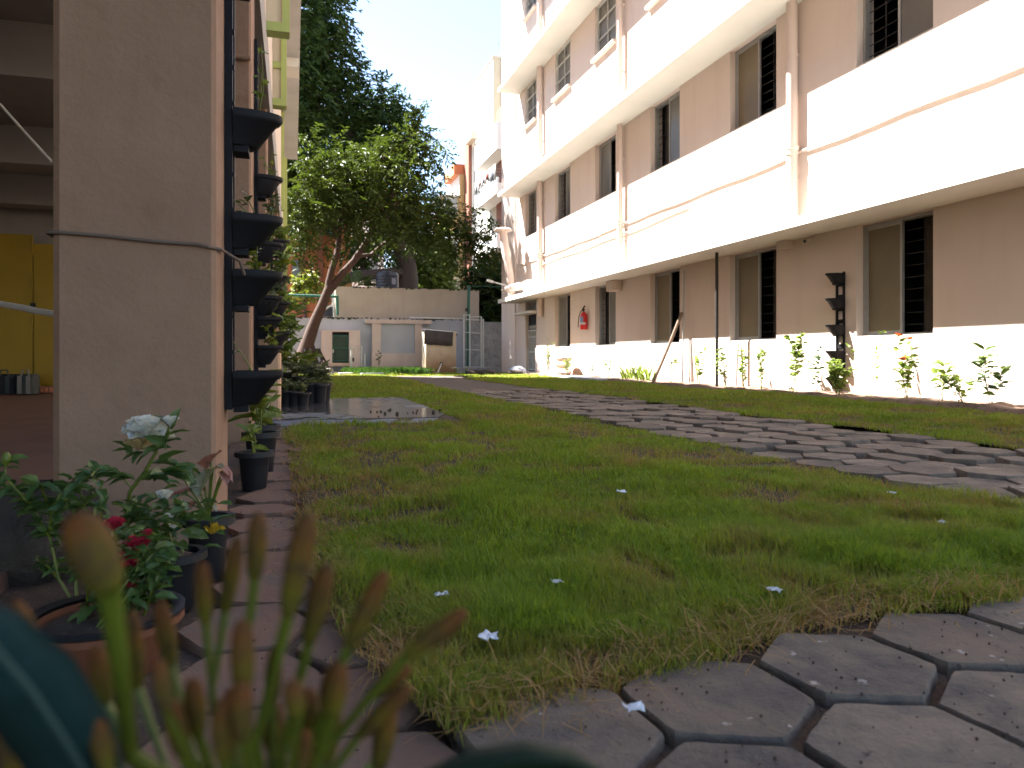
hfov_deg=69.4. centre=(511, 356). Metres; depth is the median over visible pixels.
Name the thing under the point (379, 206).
tree
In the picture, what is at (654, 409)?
paver
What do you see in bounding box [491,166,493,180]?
laundry
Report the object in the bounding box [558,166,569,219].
window
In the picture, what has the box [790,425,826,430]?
paver
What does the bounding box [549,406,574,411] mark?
paver
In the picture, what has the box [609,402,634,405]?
paver
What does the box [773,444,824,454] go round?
paver
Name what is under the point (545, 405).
paver
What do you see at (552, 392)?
paver
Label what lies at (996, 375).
garden plant
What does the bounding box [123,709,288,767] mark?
paver
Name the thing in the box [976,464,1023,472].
paver
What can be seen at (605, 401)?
paver
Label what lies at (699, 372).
garden plant
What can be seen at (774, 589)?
paper scrap
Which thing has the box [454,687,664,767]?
paver
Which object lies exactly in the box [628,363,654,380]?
garden plant
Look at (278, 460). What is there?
paver
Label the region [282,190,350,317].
orange building
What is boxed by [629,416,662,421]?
paver
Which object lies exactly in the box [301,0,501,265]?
sky
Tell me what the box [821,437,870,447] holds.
paver
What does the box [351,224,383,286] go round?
distant building
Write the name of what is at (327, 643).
paver
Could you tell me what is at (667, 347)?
wooden pole
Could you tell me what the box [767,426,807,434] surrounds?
paver
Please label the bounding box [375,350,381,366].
garden plant
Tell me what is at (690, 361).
stake
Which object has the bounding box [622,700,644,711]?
paper scrap
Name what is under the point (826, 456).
paver
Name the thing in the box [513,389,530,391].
paver
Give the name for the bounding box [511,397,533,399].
paver
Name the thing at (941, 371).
garden plant
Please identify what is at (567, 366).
garden plant
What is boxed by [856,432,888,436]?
paver
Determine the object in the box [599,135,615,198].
window
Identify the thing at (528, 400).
paver
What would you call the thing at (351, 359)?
tap stand
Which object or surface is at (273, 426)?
potted plant
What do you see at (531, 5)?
window
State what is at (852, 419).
lawn
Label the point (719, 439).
paver
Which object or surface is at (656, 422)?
paver
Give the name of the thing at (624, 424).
paver
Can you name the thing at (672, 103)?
window
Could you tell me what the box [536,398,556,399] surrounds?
paver
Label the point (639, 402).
paver
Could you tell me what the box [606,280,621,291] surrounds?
junction box
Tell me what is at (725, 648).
gravel
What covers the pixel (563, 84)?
window
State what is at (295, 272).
window
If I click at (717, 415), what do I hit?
paver
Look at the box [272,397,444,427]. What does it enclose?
concrete slab
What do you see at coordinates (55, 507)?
rose bush
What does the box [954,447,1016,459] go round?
paver
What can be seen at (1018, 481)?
paver
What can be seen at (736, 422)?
paver
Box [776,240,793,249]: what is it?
junction box
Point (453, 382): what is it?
path
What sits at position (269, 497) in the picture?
paver
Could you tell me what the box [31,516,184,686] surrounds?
potted plant
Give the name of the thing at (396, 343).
niche
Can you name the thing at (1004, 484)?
paver
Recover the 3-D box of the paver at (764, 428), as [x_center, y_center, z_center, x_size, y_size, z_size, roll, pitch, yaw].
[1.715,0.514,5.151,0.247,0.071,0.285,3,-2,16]
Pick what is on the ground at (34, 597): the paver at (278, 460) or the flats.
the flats
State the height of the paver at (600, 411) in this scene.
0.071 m
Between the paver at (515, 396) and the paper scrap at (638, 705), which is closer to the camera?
the paper scrap at (638, 705)
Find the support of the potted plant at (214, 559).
on the walkway
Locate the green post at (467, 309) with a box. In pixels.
[465,285,469,365]
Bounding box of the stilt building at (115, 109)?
[0,0,300,593]
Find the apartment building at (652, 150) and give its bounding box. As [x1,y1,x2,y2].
[498,0,1023,404]
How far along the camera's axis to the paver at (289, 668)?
1.17 m
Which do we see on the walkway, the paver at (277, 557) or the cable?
the paver at (277, 557)
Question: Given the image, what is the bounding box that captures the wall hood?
[502,280,536,292]
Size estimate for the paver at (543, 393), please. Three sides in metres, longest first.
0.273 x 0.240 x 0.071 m
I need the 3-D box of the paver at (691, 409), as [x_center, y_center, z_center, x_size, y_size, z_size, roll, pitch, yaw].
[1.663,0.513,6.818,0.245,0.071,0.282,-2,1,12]
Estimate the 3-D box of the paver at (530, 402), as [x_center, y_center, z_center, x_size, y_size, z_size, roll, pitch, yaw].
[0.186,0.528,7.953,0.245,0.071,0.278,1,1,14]
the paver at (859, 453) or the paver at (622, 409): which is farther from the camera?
the paver at (622, 409)
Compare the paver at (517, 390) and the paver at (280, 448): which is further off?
the paver at (517, 390)
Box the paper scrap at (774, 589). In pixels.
[766,587,782,592]
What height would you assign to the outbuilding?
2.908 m
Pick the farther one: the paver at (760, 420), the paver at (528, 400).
the paver at (528, 400)
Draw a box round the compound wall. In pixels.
[282,316,501,371]
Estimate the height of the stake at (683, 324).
2.001 m
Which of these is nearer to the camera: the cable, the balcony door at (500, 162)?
the cable
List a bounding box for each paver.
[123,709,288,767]
[172,651,320,715]
[176,603,303,657]
[213,573,312,607]
[226,530,292,553]
[228,504,297,518]
[228,517,296,536]
[236,490,301,504]
[240,551,287,575]
[252,481,298,491]
[267,472,297,482]
[273,465,295,472]
[274,457,294,464]
[275,445,291,452]
[275,452,292,456]
[276,439,289,444]
[282,665,428,738]
[288,447,328,454]
[293,499,303,507]
[295,622,380,672]
[296,598,347,624]
[297,504,368,517]
[308,563,317,581]
[321,732,456,767]
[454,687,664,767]
[466,392,485,393]
[500,399,523,401]
[506,395,526,396]
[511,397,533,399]
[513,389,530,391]
[517,401,534,404]
[522,399,543,401]
[527,396,549,398]
[533,393,553,394]
[533,404,556,408]
[534,401,559,403]
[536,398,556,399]
[543,391,559,393]
[545,395,564,397]
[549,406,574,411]
[551,400,574,402]
[557,409,586,411]
[558,404,579,406]
[560,392,579,393]
[571,395,592,397]
[575,400,598,402]
[576,412,605,419]
[579,407,605,411]
[580,404,604,406]
[586,398,606,400]
[588,416,619,420]
[592,410,616,412]
[596,399,618,402]
[598,404,620,405]
[599,406,618,410]
[601,418,633,426]
[605,397,625,399]
[606,412,631,416]
[608,407,636,411]
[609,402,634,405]
[616,422,649,428]
[621,660,814,747]
[622,404,643,406]
[623,400,646,403]
[625,412,638,415]
[627,424,665,431]
[628,407,644,410]
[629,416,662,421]
[633,405,658,407]
[637,412,666,416]
[641,420,673,424]
[645,407,671,410]
[649,430,685,436]
[650,411,671,412]
[653,405,677,407]
[655,742,822,767]
[660,423,692,429]
[662,410,689,412]
[663,417,682,421]
[665,407,680,409]
[666,412,694,417]
[669,418,698,423]
[671,433,711,441]
[675,427,713,432]
[679,407,705,412]
[683,420,717,426]
[685,415,716,419]
[693,437,737,445]
[694,413,724,419]
[695,410,722,412]
[695,431,729,436]
[702,424,738,431]
[709,412,739,416]
[716,433,758,441]
[718,416,749,420]
[718,442,766,454]
[721,421,758,426]
[724,427,762,433]
[734,418,768,423]
[740,424,775,431]
[741,438,785,449]
[748,432,787,437]
[752,451,802,461]
[759,633,936,707]
[760,423,792,426]
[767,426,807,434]
[770,435,815,444]
[771,419,805,424]
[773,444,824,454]
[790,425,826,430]
[793,431,838,439]
[795,440,845,449]
[796,424,832,428]
[796,459,843,470]
[802,452,856,461]
[804,703,1023,767]
[814,429,856,436]
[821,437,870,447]
[825,447,877,458]
[833,464,900,480]
[841,459,900,466]
[844,435,891,443]
[854,443,901,452]
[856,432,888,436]
[866,452,922,463]
[872,613,1023,674]
[876,441,924,446]
[882,474,954,489]
[886,447,944,458]
[887,434,935,443]
[888,463,956,477]
[906,461,965,469]
[912,444,965,453]
[924,440,978,446]
[929,454,995,465]
[933,484,1016,503]
[938,670,1023,747]
[947,477,1015,489]
[953,466,1023,479]
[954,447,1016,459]
[967,595,1023,634]
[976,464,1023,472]
[996,456,1023,465]
[1006,478,1023,484]
[1007,484,1023,498]
[1014,448,1023,456]
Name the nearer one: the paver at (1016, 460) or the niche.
the paver at (1016, 460)
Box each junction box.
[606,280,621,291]
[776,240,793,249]
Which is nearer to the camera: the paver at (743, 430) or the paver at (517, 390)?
the paver at (743, 430)
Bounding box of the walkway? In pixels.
[111,422,452,759]
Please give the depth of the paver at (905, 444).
4.30 m
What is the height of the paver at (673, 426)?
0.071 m
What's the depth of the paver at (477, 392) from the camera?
9.68 m
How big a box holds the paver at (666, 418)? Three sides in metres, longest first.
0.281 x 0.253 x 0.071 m
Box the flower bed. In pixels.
[526,372,1023,414]
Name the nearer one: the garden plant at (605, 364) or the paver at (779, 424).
the paver at (779, 424)
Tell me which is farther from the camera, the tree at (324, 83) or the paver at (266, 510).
the tree at (324, 83)
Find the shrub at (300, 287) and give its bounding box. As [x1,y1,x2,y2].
[289,269,323,316]
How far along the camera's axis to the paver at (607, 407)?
7.04 m
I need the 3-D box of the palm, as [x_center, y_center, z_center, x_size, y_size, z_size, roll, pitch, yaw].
[-6.026,-2.109,27.514,2.848,2.459,0.957,0,0,-35]
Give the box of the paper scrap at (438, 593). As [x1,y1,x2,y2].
[434,590,448,596]
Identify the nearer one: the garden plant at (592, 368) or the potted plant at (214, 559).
the potted plant at (214, 559)
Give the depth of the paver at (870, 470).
3.16 m
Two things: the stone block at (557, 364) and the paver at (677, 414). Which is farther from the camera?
the stone block at (557, 364)
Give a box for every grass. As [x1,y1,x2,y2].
[341,366,435,373]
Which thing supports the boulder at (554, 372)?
on the ground at (34, 597)
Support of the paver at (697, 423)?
on the path
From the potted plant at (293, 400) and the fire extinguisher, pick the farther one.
the fire extinguisher
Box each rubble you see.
[465,370,479,375]
[479,370,494,375]
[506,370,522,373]
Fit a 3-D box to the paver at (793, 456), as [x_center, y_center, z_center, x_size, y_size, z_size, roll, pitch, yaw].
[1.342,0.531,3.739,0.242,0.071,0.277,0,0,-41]
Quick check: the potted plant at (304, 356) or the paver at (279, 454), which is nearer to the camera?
the paver at (279, 454)
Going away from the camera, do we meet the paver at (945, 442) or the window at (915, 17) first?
the paver at (945, 442)
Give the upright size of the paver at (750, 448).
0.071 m
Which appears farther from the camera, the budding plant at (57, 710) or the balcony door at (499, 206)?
the balcony door at (499, 206)
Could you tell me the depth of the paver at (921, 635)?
1.27 m
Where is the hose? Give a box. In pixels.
[0,301,52,316]
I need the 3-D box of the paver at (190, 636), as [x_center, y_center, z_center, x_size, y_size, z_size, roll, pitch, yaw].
[-0.497,0.530,1.379,0.210,0.061,0.240,2,2,11]
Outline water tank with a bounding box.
[376,271,398,287]
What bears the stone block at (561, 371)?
on the flower bed
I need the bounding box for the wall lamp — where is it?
[486,279,505,285]
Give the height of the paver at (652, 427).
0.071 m
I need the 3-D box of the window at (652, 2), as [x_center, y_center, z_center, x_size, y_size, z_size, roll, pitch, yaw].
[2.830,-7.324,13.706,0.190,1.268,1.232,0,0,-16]
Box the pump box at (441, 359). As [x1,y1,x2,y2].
[422,331,456,372]
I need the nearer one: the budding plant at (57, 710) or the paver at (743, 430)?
the budding plant at (57, 710)
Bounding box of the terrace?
[435,605,968,767]
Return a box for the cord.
[0,103,52,161]
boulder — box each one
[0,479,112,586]
[509,366,526,373]
[548,369,560,375]
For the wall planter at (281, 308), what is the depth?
7.49 m
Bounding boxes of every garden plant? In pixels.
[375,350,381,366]
[544,338,555,367]
[561,357,572,374]
[586,359,596,375]
[602,354,612,376]
[617,364,643,378]
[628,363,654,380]
[670,351,678,381]
[692,347,706,383]
[715,348,728,387]
[737,350,749,387]
[754,347,767,388]
[783,332,807,391]
[806,346,825,390]
[825,358,856,395]
[845,330,888,395]
[891,333,923,397]
[929,359,957,400]
[937,369,975,401]
[968,342,1013,402]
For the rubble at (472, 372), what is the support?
on the ground at (34, 597)
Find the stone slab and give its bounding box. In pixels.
[550,375,607,380]
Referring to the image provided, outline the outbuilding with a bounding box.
[331,286,478,321]
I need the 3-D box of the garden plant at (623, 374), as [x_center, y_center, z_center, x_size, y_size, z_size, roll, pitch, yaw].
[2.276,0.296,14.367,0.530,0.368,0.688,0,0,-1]
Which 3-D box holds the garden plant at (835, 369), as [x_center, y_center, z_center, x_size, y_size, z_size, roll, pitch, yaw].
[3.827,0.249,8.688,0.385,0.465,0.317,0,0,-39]
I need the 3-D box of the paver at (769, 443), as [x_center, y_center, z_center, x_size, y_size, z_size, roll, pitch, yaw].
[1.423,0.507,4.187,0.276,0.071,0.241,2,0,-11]
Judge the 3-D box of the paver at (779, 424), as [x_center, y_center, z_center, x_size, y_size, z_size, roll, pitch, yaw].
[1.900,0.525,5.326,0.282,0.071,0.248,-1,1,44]
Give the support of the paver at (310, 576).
on the walkway
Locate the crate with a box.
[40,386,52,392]
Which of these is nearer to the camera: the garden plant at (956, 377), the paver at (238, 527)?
the paver at (238, 527)
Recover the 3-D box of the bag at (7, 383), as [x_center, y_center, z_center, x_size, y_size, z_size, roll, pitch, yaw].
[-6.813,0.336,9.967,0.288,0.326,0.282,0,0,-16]
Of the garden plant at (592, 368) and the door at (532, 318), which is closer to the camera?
the garden plant at (592, 368)
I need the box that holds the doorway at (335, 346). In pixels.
[321,330,359,371]
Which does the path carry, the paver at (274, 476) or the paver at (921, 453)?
the paver at (921, 453)
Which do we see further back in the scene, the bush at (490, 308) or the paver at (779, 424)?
the bush at (490, 308)
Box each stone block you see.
[554,361,570,367]
[555,354,572,361]
[557,368,571,374]
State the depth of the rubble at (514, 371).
19.89 m
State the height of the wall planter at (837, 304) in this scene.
1.464 m
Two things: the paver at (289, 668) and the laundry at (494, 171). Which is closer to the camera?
the paver at (289, 668)
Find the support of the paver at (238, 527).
on the walkway
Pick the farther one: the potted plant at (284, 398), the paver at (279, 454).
the potted plant at (284, 398)
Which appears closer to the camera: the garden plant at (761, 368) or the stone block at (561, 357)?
the garden plant at (761, 368)
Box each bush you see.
[0,452,110,597]
[457,246,501,321]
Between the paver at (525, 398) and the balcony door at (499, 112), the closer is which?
the paver at (525, 398)
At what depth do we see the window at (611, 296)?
16.62 m
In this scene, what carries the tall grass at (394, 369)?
on the ground at (34, 597)
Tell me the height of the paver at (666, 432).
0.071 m
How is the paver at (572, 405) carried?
on the path
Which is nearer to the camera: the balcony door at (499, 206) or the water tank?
the water tank
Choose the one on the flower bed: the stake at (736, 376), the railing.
the stake at (736, 376)
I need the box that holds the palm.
[316,267,375,309]
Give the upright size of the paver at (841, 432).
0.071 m
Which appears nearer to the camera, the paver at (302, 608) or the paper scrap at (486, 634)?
the paper scrap at (486, 634)
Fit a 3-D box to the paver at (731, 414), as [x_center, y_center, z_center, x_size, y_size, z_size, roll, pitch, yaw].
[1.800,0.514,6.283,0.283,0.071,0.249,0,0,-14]
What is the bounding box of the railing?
[288,294,338,315]
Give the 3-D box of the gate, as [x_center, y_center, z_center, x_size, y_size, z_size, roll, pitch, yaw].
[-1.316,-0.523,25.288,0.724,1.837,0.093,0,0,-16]
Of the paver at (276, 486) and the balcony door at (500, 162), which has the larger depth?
the balcony door at (500, 162)
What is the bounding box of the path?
[392,375,1015,491]
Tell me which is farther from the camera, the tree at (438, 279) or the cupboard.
the tree at (438, 279)
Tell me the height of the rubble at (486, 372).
0.192 m
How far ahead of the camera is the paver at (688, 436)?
4.51 m
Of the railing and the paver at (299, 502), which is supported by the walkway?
the paver at (299, 502)
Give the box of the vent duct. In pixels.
[494,227,514,296]
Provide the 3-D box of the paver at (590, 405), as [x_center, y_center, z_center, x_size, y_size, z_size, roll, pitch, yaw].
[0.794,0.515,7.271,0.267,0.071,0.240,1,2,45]
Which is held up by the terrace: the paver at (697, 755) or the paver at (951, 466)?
the paver at (697, 755)
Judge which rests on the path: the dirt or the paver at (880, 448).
the paver at (880, 448)
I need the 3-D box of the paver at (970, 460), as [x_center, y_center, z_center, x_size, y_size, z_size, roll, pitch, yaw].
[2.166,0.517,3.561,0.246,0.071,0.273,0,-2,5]
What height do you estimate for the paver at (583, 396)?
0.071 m
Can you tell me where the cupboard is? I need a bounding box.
[0,233,52,385]
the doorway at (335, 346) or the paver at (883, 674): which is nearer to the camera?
the paver at (883, 674)
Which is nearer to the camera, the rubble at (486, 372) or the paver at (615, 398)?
the paver at (615, 398)
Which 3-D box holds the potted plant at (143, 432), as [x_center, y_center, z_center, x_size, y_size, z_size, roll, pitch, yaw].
[-0.710,0.313,1.481,0.352,0.414,0.232,0,0,36]
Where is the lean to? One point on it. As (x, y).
(328, 312)
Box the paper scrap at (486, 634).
[478,629,498,640]
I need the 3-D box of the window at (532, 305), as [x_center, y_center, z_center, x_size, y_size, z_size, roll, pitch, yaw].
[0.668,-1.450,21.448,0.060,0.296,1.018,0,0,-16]
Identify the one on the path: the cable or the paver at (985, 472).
the paver at (985, 472)
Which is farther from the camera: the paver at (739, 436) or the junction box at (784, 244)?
the junction box at (784, 244)
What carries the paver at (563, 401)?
on the path
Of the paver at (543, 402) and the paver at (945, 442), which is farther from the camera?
the paver at (543, 402)
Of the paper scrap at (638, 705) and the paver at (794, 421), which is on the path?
the paver at (794, 421)
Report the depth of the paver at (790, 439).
4.36 m
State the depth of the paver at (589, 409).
6.77 m
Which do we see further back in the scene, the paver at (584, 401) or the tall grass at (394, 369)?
the tall grass at (394, 369)
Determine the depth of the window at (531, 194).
21.90 m
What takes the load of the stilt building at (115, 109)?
on the ground at (34, 597)
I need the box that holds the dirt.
[307,408,440,416]
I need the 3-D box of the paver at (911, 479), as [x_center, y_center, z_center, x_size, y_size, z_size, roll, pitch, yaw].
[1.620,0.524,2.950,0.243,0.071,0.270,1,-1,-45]
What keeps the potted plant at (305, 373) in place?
on the concrete slab
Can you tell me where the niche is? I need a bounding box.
[365,319,430,367]
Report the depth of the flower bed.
8.23 m
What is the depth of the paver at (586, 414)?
6.00 m
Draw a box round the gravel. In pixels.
[141,388,1023,765]
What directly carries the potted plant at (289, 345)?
on the concrete slab
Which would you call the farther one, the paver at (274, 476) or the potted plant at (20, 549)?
the paver at (274, 476)
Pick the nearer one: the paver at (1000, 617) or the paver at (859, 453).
the paver at (1000, 617)
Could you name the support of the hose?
attached to the stilt building at (115, 109)
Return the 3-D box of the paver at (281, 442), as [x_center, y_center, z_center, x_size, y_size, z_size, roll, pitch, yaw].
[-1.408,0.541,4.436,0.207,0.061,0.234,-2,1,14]
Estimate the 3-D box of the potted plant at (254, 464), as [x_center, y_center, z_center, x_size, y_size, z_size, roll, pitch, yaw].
[-1.004,0.381,2.888,0.148,0.278,0.168,0,0,8]
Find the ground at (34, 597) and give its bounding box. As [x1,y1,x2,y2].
[0,373,986,767]
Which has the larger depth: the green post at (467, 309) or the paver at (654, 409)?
the green post at (467, 309)
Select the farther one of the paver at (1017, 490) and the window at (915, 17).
the window at (915, 17)
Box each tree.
[287,0,441,300]
[287,99,502,370]
[372,228,460,289]
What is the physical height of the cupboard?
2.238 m
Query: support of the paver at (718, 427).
on the path
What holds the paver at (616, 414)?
on the path
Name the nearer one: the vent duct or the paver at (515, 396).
the paver at (515, 396)
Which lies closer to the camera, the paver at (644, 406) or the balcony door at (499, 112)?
the paver at (644, 406)
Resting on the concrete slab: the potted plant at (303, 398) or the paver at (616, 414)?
the potted plant at (303, 398)
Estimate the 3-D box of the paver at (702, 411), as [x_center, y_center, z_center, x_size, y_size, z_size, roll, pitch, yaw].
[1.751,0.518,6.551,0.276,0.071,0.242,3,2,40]
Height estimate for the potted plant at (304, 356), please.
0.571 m
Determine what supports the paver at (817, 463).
on the path
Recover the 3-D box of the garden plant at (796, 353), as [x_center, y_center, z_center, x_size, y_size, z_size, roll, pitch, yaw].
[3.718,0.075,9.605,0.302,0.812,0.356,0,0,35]
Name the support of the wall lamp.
attached to the apartment building at (652, 150)
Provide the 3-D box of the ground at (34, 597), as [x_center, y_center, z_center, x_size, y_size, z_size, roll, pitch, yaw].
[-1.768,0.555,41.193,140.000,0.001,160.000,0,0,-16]
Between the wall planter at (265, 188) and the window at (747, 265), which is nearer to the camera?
the wall planter at (265, 188)
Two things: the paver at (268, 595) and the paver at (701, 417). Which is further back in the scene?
the paver at (701, 417)
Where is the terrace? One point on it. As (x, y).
(943, 679)
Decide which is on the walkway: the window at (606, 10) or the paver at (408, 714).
the paver at (408, 714)
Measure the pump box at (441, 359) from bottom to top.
1.360 m
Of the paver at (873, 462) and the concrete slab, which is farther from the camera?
the concrete slab
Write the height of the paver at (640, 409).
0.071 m
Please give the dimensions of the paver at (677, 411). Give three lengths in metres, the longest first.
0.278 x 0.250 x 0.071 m
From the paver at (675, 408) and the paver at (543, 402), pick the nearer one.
the paver at (675, 408)
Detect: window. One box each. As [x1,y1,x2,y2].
[291,259,299,281]
[522,0,536,22]
[522,78,536,130]
[529,190,535,234]
[529,301,535,310]
[551,38,570,102]
[555,293,569,347]
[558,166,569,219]
[591,0,616,63]
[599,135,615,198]
[599,285,615,345]
[645,0,658,9]
[651,91,679,172]
[655,268,679,343]
[730,246,775,341]
[731,25,775,131]
[857,0,932,66]
[857,210,932,336]
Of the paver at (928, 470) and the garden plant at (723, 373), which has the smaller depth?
the paver at (928, 470)
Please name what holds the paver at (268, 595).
on the walkway
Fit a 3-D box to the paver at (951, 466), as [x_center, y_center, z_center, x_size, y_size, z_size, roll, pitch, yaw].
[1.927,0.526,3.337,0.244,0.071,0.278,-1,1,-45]
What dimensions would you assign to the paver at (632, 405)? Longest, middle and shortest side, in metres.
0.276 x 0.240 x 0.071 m
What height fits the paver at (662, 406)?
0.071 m
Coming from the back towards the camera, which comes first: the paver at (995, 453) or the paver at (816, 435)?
the paver at (816, 435)
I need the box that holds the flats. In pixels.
[431,41,501,289]
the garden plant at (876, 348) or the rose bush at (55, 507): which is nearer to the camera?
the rose bush at (55, 507)
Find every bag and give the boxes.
[0,369,16,393]
[16,369,39,393]
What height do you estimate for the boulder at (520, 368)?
0.361 m
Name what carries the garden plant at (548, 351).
on the flower bed
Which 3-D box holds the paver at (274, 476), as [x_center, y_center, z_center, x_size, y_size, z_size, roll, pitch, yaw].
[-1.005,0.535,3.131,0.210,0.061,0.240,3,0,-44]
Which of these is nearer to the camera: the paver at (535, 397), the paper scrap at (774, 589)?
the paper scrap at (774, 589)
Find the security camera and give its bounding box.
[803,235,814,242]
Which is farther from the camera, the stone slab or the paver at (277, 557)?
the stone slab
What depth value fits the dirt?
6.29 m
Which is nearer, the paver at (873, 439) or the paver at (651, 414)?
the paver at (873, 439)
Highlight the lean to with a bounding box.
[323,306,332,317]
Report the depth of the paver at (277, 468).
3.34 m
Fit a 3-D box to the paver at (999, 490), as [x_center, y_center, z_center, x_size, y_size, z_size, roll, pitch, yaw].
[1.698,0.526,2.715,0.271,0.071,0.238,1,2,43]
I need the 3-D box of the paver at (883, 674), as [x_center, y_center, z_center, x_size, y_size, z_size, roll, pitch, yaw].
[0.534,0.523,1.183,0.246,0.071,0.273,0,0,35]
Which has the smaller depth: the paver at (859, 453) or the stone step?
the paver at (859, 453)
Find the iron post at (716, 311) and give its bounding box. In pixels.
[715,252,717,386]
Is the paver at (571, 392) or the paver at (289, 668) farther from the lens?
the paver at (571, 392)
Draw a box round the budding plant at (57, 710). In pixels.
[0,511,599,767]
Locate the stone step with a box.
[456,367,501,372]
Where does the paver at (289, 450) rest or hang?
on the walkway
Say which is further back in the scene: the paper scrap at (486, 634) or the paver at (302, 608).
the paver at (302, 608)
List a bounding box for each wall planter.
[225,0,296,411]
[254,39,291,369]
[270,196,296,344]
[825,272,844,388]
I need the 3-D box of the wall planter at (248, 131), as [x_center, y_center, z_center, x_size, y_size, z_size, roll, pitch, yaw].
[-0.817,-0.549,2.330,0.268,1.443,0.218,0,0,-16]
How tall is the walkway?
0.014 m
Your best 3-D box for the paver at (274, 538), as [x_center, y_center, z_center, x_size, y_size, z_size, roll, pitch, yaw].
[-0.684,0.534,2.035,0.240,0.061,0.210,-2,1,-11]
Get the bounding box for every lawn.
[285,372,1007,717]
[472,373,1023,448]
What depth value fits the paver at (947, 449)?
3.95 m
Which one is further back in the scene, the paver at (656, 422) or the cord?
the paver at (656, 422)
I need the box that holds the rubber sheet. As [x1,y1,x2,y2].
[423,329,452,345]
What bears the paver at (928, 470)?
on the path
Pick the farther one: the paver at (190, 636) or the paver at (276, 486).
the paver at (276, 486)
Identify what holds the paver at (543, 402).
on the path
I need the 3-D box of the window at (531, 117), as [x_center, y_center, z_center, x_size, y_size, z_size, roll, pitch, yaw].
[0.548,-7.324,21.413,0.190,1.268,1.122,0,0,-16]
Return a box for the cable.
[45,230,245,274]
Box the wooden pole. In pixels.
[651,312,683,382]
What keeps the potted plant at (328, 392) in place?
on the concrete slab
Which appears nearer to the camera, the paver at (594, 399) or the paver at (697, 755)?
the paver at (697, 755)
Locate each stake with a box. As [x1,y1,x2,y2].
[681,270,684,381]
[690,340,691,382]
[735,343,738,385]
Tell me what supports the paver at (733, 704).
on the terrace
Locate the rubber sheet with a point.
(438, 337)
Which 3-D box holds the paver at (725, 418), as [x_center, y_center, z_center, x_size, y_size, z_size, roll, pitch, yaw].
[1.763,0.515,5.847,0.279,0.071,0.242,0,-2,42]
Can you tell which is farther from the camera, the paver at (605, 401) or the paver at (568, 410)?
the paver at (605, 401)
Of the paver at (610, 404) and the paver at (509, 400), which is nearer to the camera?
the paver at (610, 404)
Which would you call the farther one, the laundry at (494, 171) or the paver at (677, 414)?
the laundry at (494, 171)
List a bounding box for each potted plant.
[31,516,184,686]
[89,408,237,611]
[152,450,234,582]
[228,368,284,471]
[234,419,273,491]
[247,394,283,448]
[275,295,313,389]
[281,348,322,390]
[281,378,295,405]
[283,359,330,402]
[288,381,302,405]
[296,380,310,405]
[306,364,340,402]
[316,373,334,401]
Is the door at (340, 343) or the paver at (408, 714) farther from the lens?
the door at (340, 343)
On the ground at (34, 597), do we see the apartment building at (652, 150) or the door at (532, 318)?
the apartment building at (652, 150)
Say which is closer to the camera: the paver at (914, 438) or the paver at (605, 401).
the paver at (914, 438)
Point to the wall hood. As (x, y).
(527, 285)
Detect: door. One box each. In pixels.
[332,335,348,361]
[496,106,501,121]
[496,159,501,182]
[496,201,501,238]
[528,314,535,371]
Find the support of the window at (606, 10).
in the apartment building at (652, 150)
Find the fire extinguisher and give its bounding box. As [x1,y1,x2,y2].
[578,306,586,329]
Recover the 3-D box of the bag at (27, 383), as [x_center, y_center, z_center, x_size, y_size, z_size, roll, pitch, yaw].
[-6.520,0.336,9.949,0.254,0.326,0.282,0,0,-16]
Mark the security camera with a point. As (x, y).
(806, 240)
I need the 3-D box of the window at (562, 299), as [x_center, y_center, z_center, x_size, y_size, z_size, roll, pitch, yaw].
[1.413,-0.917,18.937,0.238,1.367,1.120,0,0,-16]
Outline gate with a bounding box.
[463,314,483,366]
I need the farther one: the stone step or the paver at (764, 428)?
the stone step
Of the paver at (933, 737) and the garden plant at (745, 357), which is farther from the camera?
the garden plant at (745, 357)
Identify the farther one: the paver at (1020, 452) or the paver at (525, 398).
the paver at (525, 398)
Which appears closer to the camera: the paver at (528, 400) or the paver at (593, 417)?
the paver at (593, 417)
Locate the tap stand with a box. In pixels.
[349,347,354,367]
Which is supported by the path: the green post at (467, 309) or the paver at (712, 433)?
the paver at (712, 433)
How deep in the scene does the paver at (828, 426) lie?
5.22 m
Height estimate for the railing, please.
0.684 m
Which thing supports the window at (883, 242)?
in the apartment building at (652, 150)
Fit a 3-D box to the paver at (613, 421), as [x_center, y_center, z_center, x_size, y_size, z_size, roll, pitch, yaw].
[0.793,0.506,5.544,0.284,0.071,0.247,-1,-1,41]
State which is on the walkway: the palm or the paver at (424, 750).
the paver at (424, 750)
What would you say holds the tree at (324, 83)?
on the ground at (34, 597)
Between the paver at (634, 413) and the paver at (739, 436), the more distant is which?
the paver at (634, 413)
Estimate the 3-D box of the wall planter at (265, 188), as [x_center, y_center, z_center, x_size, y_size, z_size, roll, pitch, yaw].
[-1.650,-1.000,4.984,0.320,2.200,0.266,0,0,-16]
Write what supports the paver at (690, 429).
on the path
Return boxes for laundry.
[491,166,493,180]
[493,164,495,178]
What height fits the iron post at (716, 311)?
2.099 m
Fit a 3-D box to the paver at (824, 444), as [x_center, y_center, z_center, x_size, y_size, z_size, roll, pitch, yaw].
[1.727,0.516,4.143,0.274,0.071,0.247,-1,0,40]

